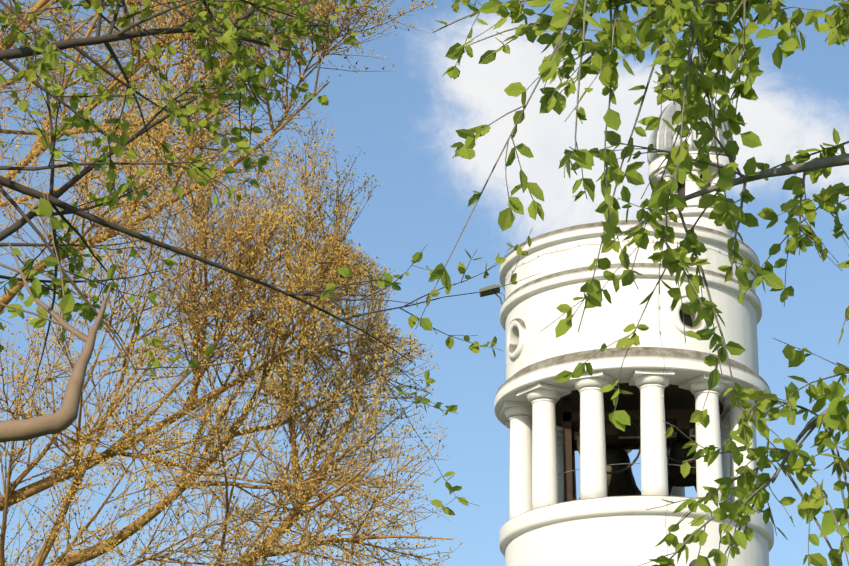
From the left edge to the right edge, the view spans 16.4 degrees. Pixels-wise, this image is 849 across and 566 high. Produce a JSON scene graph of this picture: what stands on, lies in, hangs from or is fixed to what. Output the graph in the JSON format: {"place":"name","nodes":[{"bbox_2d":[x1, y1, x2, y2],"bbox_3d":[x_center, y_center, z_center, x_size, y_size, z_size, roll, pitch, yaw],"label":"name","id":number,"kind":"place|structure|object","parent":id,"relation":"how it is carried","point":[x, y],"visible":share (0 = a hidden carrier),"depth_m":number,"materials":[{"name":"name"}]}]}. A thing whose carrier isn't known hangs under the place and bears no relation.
{"place":"outdoors","nodes":[
{"label":"outdoors","id":0,"kind":"place"},
{"bbox_2d":[0,183,111,442],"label":"tree branch","id":1,"kind":"object","parent":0,"point":[64,416],"visible":0.94,"depth_m":7.94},
{"bbox_2d":[0,0,464,565],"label":"tree","id":2,"kind":"object","parent":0,"point":[34,488],"visible":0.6,"depth_m":26.48,"materials":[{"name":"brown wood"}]},
{"bbox_2d":[0,0,543,514],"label":"tree","id":3,"kind":"object","parent":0,"point":[68,304],"depth_m":12.84,"materials":[{"name":"green plant"}]},
{"bbox_2d":[0,0,848,565],"label":"sky","id":4,"kind":"structure","parent":0,"point":[405,117],"materials":[{"name":"blue"}]},
{"bbox_2d":[415,0,848,565],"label":"tree","id":5,"kind":"object","parent":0,"point":[645,34],"depth_m":7.16,"materials":[{"name":"green plant"}]},
{"bbox_2d":[562,399,719,501],"bbox_3d":[4.191,3.649,56.723,3.000,2.400,2.030,-2,-20,4],"label":"bell frame","id":6,"kind":"object","parent":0,"point":[681,417],"visible":0.35,"depth_m":56.10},
{"bbox_2d":[579,439,695,499],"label":"bells","id":7,"kind":"object","parent":6,"relation":"hanging from","point":[623,483],"visible":0.56,"depth_m":56.39,"materials":[{"name":"brown metal"}]},
{"bbox_2d":[677,174,704,196],"bbox_3d":[5.370,-1.691,58.987,0.600,0.880,0.600,-2,-20,4],"label":"lantern","id":8,"kind":"object","parent":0,"point":[681,190],"visible":0.04,"depth_m":58.86,"materials":[{"name":"grey"}]},
{"label":"gravel yard","id":9,"kind":"structure","parent":0,"visible":0},
{"bbox_2d":[505,515,768,565],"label":"tower shaft","id":10,"kind":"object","parent":9,"relation":"on","point":[630,540],"visible":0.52,"depth_m":53.86,"materials":[{"name":"white paint"}]},
{"bbox_2d":[500,369,766,519],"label":"columns","id":11,"kind":"structure","parent":10,"relation":"on","point":[536,468],"depth_m":55.04,"materials":[{"name":"white stone"}]},
{"bbox_2d":[494,347,770,437],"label":"cornice","id":12,"kind":"structure","parent":11,"relation":"on","point":[685,364],"depth_m":55.05,"materials":[{"name":"white paint"}]},
{"bbox_2d":[555,383,723,435],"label":"belfry ceiling","id":13,"kind":"structure","parent":12,"relation":"attached to","point":[676,397],"depth_m":56.66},
{"bbox_2d":[558,463,730,501],"bbox_3d":[4.034,4.000,56.519,3.876,0.015,3.876,-2,-20,4],"label":"railing","id":14,"kind":"object","parent":11,"relation":"attached to","point":[636,463],"visible":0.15,"depth_m":54.80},
{"bbox_2d":[499,495,773,556],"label":"ledge molding","id":15,"kind":"structure","parent":10,"relation":"on","point":[520,524],"depth_m":54.04,"materials":[{"name":"white paint"}]},
{"bbox_2d":[656,220,666,534],"bbox_3d":[4.397,6.994,52.838,0.044,17.473,0.453,2,-20,-6],"label":"lightning conductor","id":16,"kind":"object","parent":10,"relation":"attached to","point":[663,374],"visible":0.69,"depth_m":54.57,"materials":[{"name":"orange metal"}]},
{"label":"drum floor","id":17,"kind":"structure","parent":0,"visible":0},
{"bbox_2d":[505,235,758,436],"bbox_3d":[4.034,1.084,57.569,4.900,2.800,4.900,-2,-20,4],"label":"drum","id":18,"kind":"object","parent":17,"relation":"on","point":[607,323],"visible":0.23,"depth_m":55.71,"materials":[{"name":"white paint"}]},
{"bbox_2d":[507,295,706,358],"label":"round window frames","id":19,"kind":"structure","parent":18,"relation":"attached to","point":[520,325],"depth_m":56.23,"materials":[{"name":"white paint"}]},
{"bbox_2d":[499,220,759,287],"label":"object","id":20,"kind":"structure","parent":18,"relation":"on","point":[590,230],"depth_m":56.06,"materials":[{"name":"white paint"}]},
{"bbox_2d":[647,100,735,164],"bbox_3d":[5.370,-3.053,59.477,1.782,1.458,1.782,-2,-20,4],"label":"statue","id":21,"kind":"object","parent":20,"relation":"on","point":[661,138],"depth_m":58.81,"materials":[{"name":"white stone"}]},
{"bbox_2d":[656,205,737,235],"bbox_3d":[5.370,-0.688,58.626,1.740,1.250,1.740,-2,-20,4],"label":"lantern base","id":22,"kind":"object","parent":20,"relation":"on","point":[691,214],"visible":0.08,"depth_m":58.05,"materials":[{"name":"white paint"}]},
{"bbox_2d":[651,165,725,208],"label":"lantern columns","id":23,"kind":"structure","parent":22,"relation":"on","point":[691,186],"depth_m":58.45,"materials":[{"name":"white paint"}]},
{"bbox_2d":[648,150,735,192],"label":"molding","id":24,"kind":"structure","parent":23,"relation":"on","point":[723,161],"depth_m":58.61,"materials":[{"name":"white paint"}]},
{"bbox_2d":[504,239,755,289],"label":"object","id":25,"kind":"object","parent":18,"relation":"attached to","point":[591,244],"visible":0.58,"depth_m":56.11,"materials":[{"name":"white paint"}]},
{"bbox_2d":[500,263,761,330],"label":"cornice","id":26,"kind":"structure","parent":18,"relation":"attached to","point":[559,279],"depth_m":55.81,"materials":[{"name":"white paint"}]},
{"bbox_2d":[480,284,499,296],"bbox_3d":[1.284,0.145,57.938,0.426,0.182,0.348,-2,-20,4],"label":"floodlight","id":27,"kind":"object","parent":26,"relation":"on","point":[489,287],"depth_m":57.84,"materials":[{"name":"grey metal"}]},
{"bbox_2d":[493,292,504,304],"bbox_3d":[1.466,0.298,57.831,0.230,0.304,0.135,-2,-20,4],"label":"lamp bracket","id":28,"kind":"object","parent":27,"relation":"attached to","point":[497,295],"visible":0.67,"depth_m":57.88,"materials":[{"name":"grey metal"}]},
{"bbox_2d":[679,309,691,326],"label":"round window","id":29,"kind":"structure","parent":18,"relation":"attached to","point":[687,320],"depth_m":55.68,"materials":[{"name":"black glass"}]}
]}

